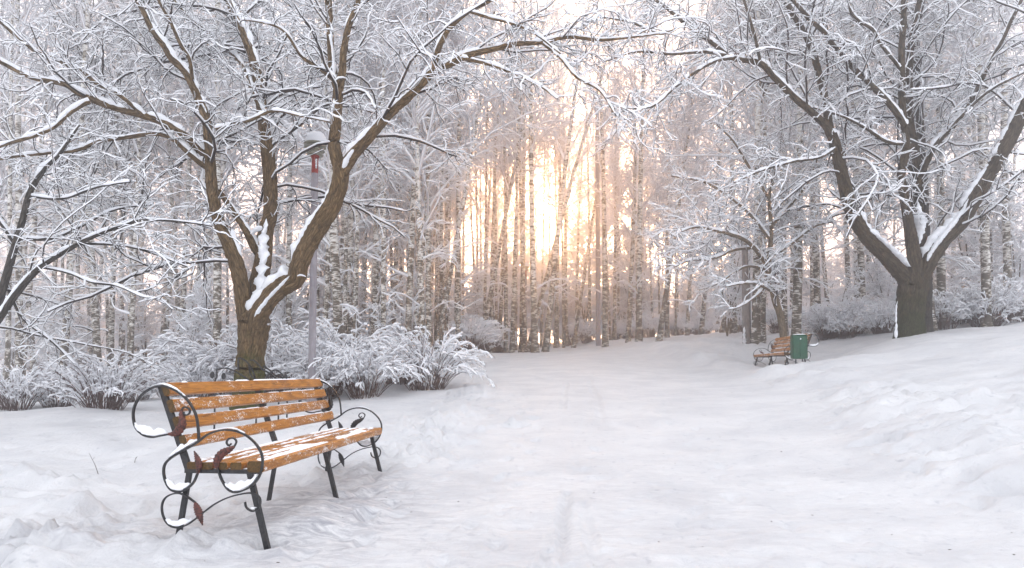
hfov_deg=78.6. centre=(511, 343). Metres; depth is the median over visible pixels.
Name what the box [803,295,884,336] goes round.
snowy shrub
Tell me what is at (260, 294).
maple tree
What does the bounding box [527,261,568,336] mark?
understory sapling
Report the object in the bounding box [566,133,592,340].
birch tree
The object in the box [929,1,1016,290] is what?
birch tree
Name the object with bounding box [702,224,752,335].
understory sapling
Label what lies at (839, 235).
birch tree
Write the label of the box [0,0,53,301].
birch tree
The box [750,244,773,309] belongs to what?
understory sapling
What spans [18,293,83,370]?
understory sapling
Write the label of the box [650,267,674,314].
understory sapling
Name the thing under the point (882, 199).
birch tree
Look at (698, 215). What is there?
birch tree
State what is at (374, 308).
understory sapling
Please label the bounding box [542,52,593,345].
birch tree
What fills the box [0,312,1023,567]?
snowy ground
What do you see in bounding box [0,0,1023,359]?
sky
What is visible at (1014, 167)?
birch tree
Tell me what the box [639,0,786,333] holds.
birch tree
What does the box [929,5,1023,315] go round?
birch tree
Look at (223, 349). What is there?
snowy shrub
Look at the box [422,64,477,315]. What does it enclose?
birch tree
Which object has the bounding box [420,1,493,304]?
birch tree
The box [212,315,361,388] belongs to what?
snowy shrub
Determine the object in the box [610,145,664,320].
birch tree
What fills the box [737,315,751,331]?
snowy shrub
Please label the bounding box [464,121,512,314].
birch tree
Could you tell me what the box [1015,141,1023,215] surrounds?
birch tree
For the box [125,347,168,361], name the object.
snowy shrub
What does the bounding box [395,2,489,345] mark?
birch tree
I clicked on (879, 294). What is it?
snowy shrub
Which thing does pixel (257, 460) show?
park bench
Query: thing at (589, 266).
birch tree
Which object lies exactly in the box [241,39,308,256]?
birch tree
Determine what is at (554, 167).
birch tree
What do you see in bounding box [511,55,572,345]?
birch tree
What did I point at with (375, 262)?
birch tree
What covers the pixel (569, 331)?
snowy shrub
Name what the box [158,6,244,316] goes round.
birch tree
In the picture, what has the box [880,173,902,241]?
birch tree
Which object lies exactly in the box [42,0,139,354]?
birch tree
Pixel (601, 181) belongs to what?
birch tree
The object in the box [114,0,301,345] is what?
birch tree
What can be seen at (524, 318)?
birch tree
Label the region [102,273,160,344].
understory sapling
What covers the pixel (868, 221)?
birch tree
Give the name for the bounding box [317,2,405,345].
birch tree
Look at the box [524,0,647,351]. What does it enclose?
birch tree
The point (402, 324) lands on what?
understory sapling
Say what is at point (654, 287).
understory sapling
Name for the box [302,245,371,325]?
understory sapling
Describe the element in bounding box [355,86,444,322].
birch tree
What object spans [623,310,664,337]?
snowy shrub
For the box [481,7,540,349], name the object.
birch tree
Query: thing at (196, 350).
snowy shrub
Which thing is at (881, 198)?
birch tree
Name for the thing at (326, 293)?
birch tree
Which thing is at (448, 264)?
birch tree
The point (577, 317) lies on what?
birch tree
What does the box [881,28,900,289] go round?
birch tree
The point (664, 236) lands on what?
birch tree
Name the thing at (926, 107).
birch tree
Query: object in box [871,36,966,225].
birch tree
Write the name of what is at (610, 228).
birch tree
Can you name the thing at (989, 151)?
birch tree
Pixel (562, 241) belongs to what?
birch tree
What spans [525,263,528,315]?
trunk
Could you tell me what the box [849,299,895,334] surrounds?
snowy shrub
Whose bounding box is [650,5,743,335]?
birch tree
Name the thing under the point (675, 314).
birch tree
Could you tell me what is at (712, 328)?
snowy shrub
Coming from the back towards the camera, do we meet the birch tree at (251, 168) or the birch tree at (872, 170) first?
the birch tree at (251, 168)
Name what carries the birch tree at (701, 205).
on the snowy ground
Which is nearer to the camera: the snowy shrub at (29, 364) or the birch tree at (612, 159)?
the snowy shrub at (29, 364)
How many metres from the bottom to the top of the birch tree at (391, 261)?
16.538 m
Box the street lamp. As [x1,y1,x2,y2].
[303,131,326,401]
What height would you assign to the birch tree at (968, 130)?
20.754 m
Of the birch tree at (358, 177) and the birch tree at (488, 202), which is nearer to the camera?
the birch tree at (358, 177)
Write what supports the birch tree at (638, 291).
on the snowy ground
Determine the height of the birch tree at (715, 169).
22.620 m
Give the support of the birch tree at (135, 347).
on the snowy ground
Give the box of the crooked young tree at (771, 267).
[637,103,850,340]
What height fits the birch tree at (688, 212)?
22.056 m
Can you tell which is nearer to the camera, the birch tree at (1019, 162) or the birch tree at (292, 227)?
the birch tree at (1019, 162)
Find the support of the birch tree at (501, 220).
on the snowy ground
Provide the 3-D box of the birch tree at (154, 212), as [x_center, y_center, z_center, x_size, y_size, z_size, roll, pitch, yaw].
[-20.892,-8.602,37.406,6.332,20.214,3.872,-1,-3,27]
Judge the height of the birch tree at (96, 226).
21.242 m
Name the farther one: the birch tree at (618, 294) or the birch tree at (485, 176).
the birch tree at (618, 294)
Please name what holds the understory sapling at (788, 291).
on the snowy ground
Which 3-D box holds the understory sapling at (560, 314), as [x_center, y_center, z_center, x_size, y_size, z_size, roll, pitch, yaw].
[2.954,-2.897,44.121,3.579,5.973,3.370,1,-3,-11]
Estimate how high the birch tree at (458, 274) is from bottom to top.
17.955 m
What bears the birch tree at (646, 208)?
on the snowy ground
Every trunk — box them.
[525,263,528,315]
[595,83,600,345]
[742,244,750,343]
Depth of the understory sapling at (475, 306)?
33.18 m
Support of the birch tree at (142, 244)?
on the snowy ground
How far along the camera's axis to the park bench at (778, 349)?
16.35 m
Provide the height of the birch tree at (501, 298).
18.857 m
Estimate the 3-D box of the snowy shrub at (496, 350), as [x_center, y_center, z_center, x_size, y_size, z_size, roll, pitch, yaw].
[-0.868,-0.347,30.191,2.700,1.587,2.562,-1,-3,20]
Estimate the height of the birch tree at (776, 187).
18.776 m
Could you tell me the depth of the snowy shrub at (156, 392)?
14.26 m
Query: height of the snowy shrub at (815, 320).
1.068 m
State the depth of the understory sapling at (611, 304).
43.64 m
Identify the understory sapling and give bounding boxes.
[0,269,56,353]
[0,280,48,370]
[0,307,13,356]
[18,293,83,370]
[35,274,102,362]
[59,255,105,344]
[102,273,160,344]
[114,299,155,349]
[115,274,172,370]
[150,268,205,346]
[153,272,231,361]
[179,250,233,338]
[222,290,272,348]
[229,247,274,316]
[232,254,303,328]
[244,226,332,338]
[267,293,302,339]
[292,230,338,337]
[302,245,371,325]
[352,270,379,336]
[363,296,409,341]
[366,283,388,327]
[386,268,412,335]
[386,297,398,324]
[390,274,435,334]
[446,257,499,326]
[470,232,503,320]
[480,255,529,330]
[482,213,542,331]
[517,268,543,332]
[519,247,571,331]
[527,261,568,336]
[537,258,574,328]
[545,247,583,323]
[554,200,627,333]
[582,298,601,333]
[601,259,627,320]
[601,288,621,324]
[610,211,673,329]
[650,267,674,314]
[671,279,698,317]
[672,294,692,316]
[691,288,721,324]
[696,258,725,331]
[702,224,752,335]
[707,239,752,321]
[719,258,752,316]
[720,241,767,315]
[721,286,741,331]
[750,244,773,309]
[787,263,809,308]
[787,272,808,309]
[789,243,845,308]
[807,253,841,306]
[821,261,870,309]
[825,256,845,303]
[833,238,886,300]
[846,227,904,301]
[854,255,892,301]
[929,137,1023,289]
[945,176,1023,286]
[954,165,1023,313]
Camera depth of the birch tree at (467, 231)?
68.87 m
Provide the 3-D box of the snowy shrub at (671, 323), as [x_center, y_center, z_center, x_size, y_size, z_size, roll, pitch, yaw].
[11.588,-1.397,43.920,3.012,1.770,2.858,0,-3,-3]
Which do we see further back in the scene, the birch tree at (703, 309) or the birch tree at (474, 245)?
the birch tree at (474, 245)
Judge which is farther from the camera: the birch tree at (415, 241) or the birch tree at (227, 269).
the birch tree at (415, 241)
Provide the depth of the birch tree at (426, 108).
18.71 m
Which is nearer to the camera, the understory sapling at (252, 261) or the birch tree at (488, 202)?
the understory sapling at (252, 261)
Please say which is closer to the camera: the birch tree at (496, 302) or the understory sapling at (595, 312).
the birch tree at (496, 302)
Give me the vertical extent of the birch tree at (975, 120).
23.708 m
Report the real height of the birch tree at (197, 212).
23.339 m
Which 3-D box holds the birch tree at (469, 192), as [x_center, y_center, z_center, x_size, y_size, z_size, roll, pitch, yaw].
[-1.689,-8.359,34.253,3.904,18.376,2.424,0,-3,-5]
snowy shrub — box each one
[0,361,76,410]
[8,366,91,407]
[14,356,42,371]
[24,347,164,409]
[36,364,109,398]
[72,346,105,366]
[104,372,167,401]
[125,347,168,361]
[130,360,196,396]
[134,328,284,395]
[154,356,233,397]
[191,324,332,392]
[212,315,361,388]
[265,337,380,399]
[267,317,408,388]
[288,339,440,399]
[351,331,439,384]
[357,329,397,347]
[359,324,494,390]
[437,313,504,349]
[461,320,511,351]
[483,322,517,352]
[493,333,518,352]
[551,321,584,344]
[568,317,611,342]
[601,321,631,339]
[616,318,634,338]
[621,327,635,337]
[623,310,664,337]
[658,312,685,335]
[673,311,715,333]
[679,318,713,334]
[692,319,720,333]
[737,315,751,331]
[751,306,791,332]
[788,309,813,330]
[789,303,850,334]
[801,305,859,339]
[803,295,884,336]
[809,305,860,337]
[813,306,877,338]
[823,295,858,307]
[838,302,889,335]
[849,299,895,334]
[862,297,895,328]
[866,289,895,321]
[932,286,980,329]
[935,279,998,296]
[935,280,1023,326]
[935,287,1000,324]
[947,272,1023,322]
[972,277,1023,315]
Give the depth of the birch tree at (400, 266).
33.05 m
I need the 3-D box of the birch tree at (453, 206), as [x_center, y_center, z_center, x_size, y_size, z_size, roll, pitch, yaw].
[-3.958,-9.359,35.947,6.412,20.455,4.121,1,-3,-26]
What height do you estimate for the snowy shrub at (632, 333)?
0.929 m
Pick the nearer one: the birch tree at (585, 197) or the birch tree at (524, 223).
the birch tree at (524, 223)
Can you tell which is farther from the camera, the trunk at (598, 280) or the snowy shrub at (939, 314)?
the trunk at (598, 280)
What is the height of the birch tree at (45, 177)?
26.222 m
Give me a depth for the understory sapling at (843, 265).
34.03 m
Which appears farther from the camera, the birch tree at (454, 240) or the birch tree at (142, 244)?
the birch tree at (454, 240)
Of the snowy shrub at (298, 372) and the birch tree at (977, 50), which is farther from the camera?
the birch tree at (977, 50)
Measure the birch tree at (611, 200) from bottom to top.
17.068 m
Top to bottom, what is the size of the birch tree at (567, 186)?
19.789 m
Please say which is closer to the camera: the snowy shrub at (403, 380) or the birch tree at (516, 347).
the snowy shrub at (403, 380)
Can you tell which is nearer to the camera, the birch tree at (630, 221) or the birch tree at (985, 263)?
the birch tree at (985, 263)
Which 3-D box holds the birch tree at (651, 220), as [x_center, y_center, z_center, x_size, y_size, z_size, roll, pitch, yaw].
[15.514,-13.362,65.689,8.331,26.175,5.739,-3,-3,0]
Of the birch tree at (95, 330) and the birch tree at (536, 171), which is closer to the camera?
the birch tree at (95, 330)
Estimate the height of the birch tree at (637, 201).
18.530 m
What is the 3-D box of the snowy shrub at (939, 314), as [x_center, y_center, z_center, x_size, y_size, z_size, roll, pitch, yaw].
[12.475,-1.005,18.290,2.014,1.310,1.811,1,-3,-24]
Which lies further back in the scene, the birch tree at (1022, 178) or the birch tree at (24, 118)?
the birch tree at (1022, 178)
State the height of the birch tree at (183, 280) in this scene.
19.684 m
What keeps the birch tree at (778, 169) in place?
on the snowy ground
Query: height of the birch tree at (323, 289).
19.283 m
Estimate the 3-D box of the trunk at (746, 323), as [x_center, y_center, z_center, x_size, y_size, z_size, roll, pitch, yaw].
[7.661,-1.655,20.572,0.238,4.028,0.360,-2,-3,39]
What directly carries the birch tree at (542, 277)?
on the snowy ground
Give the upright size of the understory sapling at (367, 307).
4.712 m
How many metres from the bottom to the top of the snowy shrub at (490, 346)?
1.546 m
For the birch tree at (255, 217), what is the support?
on the snowy ground
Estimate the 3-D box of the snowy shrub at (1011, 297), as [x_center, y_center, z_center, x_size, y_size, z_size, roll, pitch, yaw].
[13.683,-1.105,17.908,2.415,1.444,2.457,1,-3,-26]
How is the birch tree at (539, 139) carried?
on the snowy ground
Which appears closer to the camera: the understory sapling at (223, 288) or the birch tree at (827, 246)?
the understory sapling at (223, 288)
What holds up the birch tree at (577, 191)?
on the snowy ground
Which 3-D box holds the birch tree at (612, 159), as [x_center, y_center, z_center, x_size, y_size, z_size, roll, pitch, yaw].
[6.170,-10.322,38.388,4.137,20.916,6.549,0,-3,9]
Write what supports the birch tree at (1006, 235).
on the snowy ground
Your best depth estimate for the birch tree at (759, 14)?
19.55 m
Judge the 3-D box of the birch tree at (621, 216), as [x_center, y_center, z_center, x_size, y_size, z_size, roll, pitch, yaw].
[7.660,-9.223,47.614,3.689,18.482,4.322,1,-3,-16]
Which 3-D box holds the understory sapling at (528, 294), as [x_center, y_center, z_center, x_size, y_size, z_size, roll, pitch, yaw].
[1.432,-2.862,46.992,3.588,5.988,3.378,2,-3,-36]
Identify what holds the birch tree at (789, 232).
on the snowy ground
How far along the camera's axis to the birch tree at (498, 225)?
50.35 m
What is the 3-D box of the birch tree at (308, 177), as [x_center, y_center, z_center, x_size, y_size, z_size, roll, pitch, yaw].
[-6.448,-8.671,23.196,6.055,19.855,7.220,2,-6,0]
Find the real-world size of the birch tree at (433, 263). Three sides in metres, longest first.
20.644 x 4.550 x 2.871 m
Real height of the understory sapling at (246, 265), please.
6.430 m
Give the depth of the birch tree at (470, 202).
38.35 m
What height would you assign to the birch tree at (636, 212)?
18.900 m
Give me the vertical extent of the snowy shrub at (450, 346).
1.424 m
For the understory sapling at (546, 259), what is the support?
on the snowy ground
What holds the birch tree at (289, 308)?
on the snowy ground
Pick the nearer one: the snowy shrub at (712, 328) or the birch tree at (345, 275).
the birch tree at (345, 275)
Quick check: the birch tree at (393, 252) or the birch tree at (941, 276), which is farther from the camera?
the birch tree at (393, 252)
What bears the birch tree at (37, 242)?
on the snowy ground
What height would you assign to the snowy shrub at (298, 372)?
1.282 m
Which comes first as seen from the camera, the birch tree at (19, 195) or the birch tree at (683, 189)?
the birch tree at (19, 195)
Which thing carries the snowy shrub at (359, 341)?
on the snowy ground
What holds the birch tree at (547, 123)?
on the snowy ground
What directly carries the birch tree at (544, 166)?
on the snowy ground
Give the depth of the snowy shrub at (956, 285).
23.98 m
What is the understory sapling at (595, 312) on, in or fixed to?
on the snowy ground
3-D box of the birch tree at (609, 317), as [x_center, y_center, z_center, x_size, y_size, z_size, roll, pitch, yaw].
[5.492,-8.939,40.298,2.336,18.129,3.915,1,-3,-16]
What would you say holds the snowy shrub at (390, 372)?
on the snowy ground
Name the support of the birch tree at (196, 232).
on the snowy ground
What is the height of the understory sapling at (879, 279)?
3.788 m
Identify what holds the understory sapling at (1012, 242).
on the snowy ground
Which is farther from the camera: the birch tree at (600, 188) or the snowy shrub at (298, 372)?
the birch tree at (600, 188)
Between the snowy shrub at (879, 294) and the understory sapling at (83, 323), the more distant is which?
the understory sapling at (83, 323)
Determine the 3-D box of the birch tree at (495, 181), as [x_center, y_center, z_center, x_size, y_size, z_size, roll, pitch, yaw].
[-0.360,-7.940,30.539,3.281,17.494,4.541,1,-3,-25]
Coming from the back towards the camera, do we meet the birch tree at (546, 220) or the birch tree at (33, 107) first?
the birch tree at (546, 220)
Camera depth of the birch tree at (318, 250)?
25.94 m
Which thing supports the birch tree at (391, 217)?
on the snowy ground
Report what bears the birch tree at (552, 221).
on the snowy ground
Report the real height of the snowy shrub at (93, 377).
1.100 m
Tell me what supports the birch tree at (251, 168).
on the snowy ground
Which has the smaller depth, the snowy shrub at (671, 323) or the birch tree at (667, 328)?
the birch tree at (667, 328)
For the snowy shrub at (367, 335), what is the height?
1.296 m
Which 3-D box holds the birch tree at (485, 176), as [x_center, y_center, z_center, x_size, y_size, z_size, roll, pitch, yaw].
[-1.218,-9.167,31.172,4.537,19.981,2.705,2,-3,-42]
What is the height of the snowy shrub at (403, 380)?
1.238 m
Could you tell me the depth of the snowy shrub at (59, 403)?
11.78 m
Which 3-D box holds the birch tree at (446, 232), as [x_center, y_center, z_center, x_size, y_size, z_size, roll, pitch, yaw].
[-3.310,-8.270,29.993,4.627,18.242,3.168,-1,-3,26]
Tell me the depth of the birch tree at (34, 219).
22.44 m
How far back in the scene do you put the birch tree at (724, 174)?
45.97 m
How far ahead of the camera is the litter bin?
14.30 m
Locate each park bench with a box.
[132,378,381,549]
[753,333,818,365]
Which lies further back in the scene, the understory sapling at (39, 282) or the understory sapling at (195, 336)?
the understory sapling at (39, 282)
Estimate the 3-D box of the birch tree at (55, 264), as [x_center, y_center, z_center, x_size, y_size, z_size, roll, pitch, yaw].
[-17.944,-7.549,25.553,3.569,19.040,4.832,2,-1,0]
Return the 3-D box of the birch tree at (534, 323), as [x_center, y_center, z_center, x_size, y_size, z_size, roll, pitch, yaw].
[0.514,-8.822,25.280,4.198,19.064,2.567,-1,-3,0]
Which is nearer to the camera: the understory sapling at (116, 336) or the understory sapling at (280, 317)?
the understory sapling at (280, 317)
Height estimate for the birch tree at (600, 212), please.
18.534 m
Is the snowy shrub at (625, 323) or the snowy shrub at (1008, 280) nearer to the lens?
the snowy shrub at (1008, 280)
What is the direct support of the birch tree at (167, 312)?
on the snowy ground
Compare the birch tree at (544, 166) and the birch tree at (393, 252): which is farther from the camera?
the birch tree at (393, 252)
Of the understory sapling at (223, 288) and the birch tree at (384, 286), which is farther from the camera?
the understory sapling at (223, 288)
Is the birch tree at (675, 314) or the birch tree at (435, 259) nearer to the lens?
the birch tree at (435, 259)
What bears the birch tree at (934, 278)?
on the snowy ground
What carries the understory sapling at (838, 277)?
on the snowy ground
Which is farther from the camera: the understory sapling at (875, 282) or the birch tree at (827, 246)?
the birch tree at (827, 246)
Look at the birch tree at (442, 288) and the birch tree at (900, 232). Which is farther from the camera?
the birch tree at (900, 232)
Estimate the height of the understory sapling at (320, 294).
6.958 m
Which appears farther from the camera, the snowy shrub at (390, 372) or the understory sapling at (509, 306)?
the understory sapling at (509, 306)
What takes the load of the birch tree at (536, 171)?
on the snowy ground
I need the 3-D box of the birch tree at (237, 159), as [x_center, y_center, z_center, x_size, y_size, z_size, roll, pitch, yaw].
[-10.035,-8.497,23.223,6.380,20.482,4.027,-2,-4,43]
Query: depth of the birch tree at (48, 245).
46.03 m
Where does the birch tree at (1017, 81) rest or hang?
on the snowy ground
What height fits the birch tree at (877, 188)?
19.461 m
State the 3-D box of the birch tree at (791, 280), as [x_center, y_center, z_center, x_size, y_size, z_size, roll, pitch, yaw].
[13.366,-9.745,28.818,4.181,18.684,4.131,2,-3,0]
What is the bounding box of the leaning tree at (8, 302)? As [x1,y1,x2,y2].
[0,103,251,398]
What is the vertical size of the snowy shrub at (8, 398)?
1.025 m
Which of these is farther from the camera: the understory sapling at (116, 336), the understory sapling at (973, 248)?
the understory sapling at (116, 336)
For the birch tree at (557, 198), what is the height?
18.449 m
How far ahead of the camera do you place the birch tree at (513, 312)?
27.25 m
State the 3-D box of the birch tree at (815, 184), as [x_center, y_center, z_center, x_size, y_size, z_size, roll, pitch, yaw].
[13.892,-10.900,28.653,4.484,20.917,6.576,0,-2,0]
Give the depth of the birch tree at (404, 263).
39.80 m
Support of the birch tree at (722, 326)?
on the snowy ground
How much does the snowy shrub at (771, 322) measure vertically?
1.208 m
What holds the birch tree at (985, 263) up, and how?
on the snowy ground
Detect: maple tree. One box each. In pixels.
[0,0,707,409]
[569,0,1023,338]
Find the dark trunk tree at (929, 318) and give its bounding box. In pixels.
[853,9,953,332]
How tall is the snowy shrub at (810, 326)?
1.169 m
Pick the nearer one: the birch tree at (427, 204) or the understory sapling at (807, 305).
the birch tree at (427, 204)
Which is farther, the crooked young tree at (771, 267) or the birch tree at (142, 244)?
the birch tree at (142, 244)
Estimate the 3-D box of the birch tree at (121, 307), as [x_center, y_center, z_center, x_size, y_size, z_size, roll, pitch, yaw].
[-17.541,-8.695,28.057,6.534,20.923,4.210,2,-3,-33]
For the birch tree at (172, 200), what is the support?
on the snowy ground
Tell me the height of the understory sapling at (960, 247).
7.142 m
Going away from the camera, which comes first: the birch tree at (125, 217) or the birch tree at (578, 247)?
the birch tree at (125, 217)
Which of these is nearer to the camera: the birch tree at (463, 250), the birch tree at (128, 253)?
the birch tree at (463, 250)
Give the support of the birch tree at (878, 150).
on the snowy ground
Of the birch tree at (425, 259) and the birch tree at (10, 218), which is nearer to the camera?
the birch tree at (10, 218)
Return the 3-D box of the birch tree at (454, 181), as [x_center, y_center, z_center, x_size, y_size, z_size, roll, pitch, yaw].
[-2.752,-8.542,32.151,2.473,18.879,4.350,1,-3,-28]
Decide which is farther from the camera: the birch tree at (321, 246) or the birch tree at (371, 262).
the birch tree at (371, 262)
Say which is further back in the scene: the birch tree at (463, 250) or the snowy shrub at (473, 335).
the birch tree at (463, 250)
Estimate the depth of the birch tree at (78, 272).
28.19 m
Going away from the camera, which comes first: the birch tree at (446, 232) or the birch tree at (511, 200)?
the birch tree at (446, 232)
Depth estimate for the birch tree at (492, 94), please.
22.31 m
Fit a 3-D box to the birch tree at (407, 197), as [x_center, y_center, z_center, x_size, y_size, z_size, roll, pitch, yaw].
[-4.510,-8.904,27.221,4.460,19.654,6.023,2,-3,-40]
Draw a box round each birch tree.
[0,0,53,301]
[0,0,69,393]
[0,0,94,300]
[0,0,95,375]
[0,0,102,372]
[0,0,126,376]
[0,0,159,361]
[0,0,193,366]
[0,25,92,314]
[0,29,66,362]
[0,214,6,277]
[2,0,140,362]
[2,29,40,375]
[6,111,57,282]
[12,0,114,356]
[28,115,116,281]
[30,0,94,368]
[31,0,153,366]
[37,166,125,340]
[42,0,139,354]
[45,0,183,367]
[49,22,196,365]
[52,1,192,356]
[55,3,179,367]
[58,29,118,351]
[62,166,112,331]
[63,2,235,336]
[69,41,190,364]
[72,6,127,318]
[84,68,195,350]
[94,0,214,370]
[95,194,157,283]
[109,87,250,340]
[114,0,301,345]
[119,5,283,345]
[138,10,243,365]
[139,9,202,375]
[144,37,201,355]
[146,136,196,297]
[149,86,249,343]
[151,3,254,343]
[151,95,195,364]
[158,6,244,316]
[165,0,286,343]
[175,0,304,367]
[225,1,318,330]
[228,81,295,267]
[231,0,338,333]
[233,0,435,339]
[236,171,274,318]
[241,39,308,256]
[244,0,412,325]
[258,0,387,337]
[271,1,411,329]
[274,0,494,340]
[276,0,447,339]
[277,138,342,295]
[278,174,300,255]
[280,177,310,306]
[282,41,392,321]
[286,3,419,299]
[294,185,355,326]
[297,0,409,333]
[298,0,470,333]
[302,86,412,334]
[303,149,326,319]
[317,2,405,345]
[317,5,399,333]
[326,27,369,318]
[333,0,439,357]
[339,0,498,345]
[339,167,425,335]
[341,0,491,347]
[355,0,509,347]
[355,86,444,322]
[361,196,425,332]
[362,5,450,309]
[365,0,423,332]
[366,7,447,323]
[368,181,413,298]
[368,209,392,292]
[368,216,451,300]
[372,25,421,326]
[378,0,481,322]
[386,24,487,347]
[387,189,395,323]
[391,6,468,339]
[393,114,439,312]
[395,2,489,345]
[406,64,482,333]
[407,116,482,322]
[414,0,578,351]
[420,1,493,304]
[421,0,503,350]
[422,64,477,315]
[423,164,439,322]
[425,30,485,341]
[430,75,444,314]
[430,105,503,296]
[431,112,492,351]
[433,99,502,320]
[435,0,497,342]
[438,39,484,309]
[449,0,587,349]
[450,103,488,308]
[450,190,482,328]
[450,192,475,321]
[451,7,525,345]
[451,70,515,319]
[463,86,501,302]
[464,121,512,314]
[464,201,484,289]
[465,108,540,313]
[467,105,499,295]
[473,2,553,352]
[474,101,514,313]
[476,0,580,352]
[476,57,519,328]
[477,12,526,352]
[479,0,552,352]
[479,0,561,351]
[479,144,518,314]
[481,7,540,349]
[487,3,540,351]
[489,26,577,319]
[490,1,567,300]
[492,115,529,349]
[492,116,530,320]
[494,0,547,349]
[499,121,540,327]
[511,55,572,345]
[517,57,581,347]
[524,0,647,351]
[525,16,584,346]
[526,157,566,310]
[527,4,592,347]
[534,167,554,338]
[537,0,623,351]
[540,115,576,317]
[541,182,572,252]
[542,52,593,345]
[545,81,585,273]
[548,47,592,347]
[551,84,595,342]
[555,46,638,347]
[555,144,591,309]
[566,55,618,340]
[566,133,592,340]
[567,143,593,271]
[568,144,629,338]
[569,131,624,285]
[571,133,607,238]
[572,0,733,341]
[572,75,612,339]
[572,87,628,242]
[574,1,689,342]
[575,0,650,346]
[578,3,645,339]
[584,102,643,317]
[584,131,623,304]
[585,69,643,338]
[589,127,628,325]
[610,78,663,314]
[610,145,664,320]
[611,120,662,260]
[619,1,712,337]
[619,36,691,314]
[619,127,660,336]
[620,149,653,334]
[620,163,647,268]
[621,0,729,341]
[623,101,660,301]
[623,121,663,335]
[630,58,701,335]
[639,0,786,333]
[643,138,671,304]
[648,63,708,332]
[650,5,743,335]
[655,87,703,293]
[660,78,703,334]
[661,0,863,342]
[664,0,772,334]
[664,108,738,330]
[682,125,713,330]
[685,71,753,331]
[688,83,707,309]
[694,0,820,344]
[696,54,752,300]
[706,0,831,339]
[710,0,806,332]
[715,0,907,334]
[718,66,839,275]
[725,3,843,335]
[727,114,770,252]
[752,25,794,301]
[767,7,886,307]
[767,114,835,305]
[767,146,827,264]
[771,203,808,290]
[775,1,861,305]
[778,0,931,303]
[779,1,887,332]
[779,12,826,327]
[789,3,934,297]
[804,114,852,299]
[804,181,842,264]
[807,0,903,328]
[809,130,852,306]
[818,9,899,294]
[823,1,932,290]
[824,2,895,230]
[828,0,1023,330]
[832,2,880,299]
[836,1,905,277]
[837,0,885,296]
[846,0,1023,326]
[862,134,904,265]
[871,0,979,327]
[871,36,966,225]
[872,0,992,232]
[874,1,1023,270]
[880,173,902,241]
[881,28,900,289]
[888,158,907,253]
[890,0,1023,316]
[891,0,1023,287]
[924,6,1009,282]
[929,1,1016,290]
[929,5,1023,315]
[931,8,1023,290]
[931,43,973,295]
[945,119,1016,194]
[990,14,1023,248]
[997,110,1023,175]
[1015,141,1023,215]
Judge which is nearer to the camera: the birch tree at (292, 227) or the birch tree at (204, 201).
the birch tree at (204, 201)
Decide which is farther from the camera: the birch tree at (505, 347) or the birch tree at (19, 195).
the birch tree at (505, 347)
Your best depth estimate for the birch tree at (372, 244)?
34.37 m
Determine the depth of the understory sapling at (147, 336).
27.17 m
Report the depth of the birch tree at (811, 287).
33.01 m
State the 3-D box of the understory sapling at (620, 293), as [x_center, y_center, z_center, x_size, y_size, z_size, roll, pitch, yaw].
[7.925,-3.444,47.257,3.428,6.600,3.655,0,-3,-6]
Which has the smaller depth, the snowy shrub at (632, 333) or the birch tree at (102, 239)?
the birch tree at (102, 239)
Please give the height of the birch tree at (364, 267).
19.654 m
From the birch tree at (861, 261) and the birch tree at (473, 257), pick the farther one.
the birch tree at (473, 257)
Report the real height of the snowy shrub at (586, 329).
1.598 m
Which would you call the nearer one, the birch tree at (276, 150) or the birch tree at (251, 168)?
the birch tree at (276, 150)
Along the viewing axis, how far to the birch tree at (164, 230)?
50.98 m
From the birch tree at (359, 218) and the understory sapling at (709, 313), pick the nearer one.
the birch tree at (359, 218)
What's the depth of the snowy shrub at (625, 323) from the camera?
41.77 m
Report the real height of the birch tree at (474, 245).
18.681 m
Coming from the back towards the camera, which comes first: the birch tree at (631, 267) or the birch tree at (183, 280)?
the birch tree at (631, 267)
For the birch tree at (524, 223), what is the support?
on the snowy ground
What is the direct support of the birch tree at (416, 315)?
on the snowy ground
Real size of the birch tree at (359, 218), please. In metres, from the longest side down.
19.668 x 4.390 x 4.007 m
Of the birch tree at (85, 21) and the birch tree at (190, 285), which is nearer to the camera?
the birch tree at (85, 21)
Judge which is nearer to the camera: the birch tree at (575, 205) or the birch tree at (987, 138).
the birch tree at (987, 138)
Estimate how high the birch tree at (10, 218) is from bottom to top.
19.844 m
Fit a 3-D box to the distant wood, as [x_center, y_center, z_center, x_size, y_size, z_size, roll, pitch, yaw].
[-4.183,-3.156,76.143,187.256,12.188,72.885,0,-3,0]
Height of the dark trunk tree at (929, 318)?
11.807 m
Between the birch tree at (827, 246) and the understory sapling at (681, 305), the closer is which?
the understory sapling at (681, 305)
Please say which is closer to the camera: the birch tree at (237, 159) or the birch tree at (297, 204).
the birch tree at (237, 159)
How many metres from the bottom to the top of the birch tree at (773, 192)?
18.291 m
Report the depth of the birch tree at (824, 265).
31.35 m
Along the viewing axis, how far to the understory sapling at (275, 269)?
25.89 m
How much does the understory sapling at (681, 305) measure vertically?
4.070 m
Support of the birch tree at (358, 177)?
on the snowy ground
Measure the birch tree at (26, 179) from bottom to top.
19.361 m
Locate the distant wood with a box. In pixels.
[0,234,1023,359]
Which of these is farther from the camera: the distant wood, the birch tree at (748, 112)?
the distant wood
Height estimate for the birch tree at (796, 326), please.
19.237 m
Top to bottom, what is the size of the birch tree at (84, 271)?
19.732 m
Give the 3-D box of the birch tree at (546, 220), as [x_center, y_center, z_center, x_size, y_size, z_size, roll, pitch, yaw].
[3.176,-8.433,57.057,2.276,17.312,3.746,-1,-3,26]
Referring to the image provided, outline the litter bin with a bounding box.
[790,334,807,363]
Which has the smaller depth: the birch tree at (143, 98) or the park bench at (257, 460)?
the park bench at (257, 460)
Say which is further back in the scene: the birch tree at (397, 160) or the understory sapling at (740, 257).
the understory sapling at (740, 257)

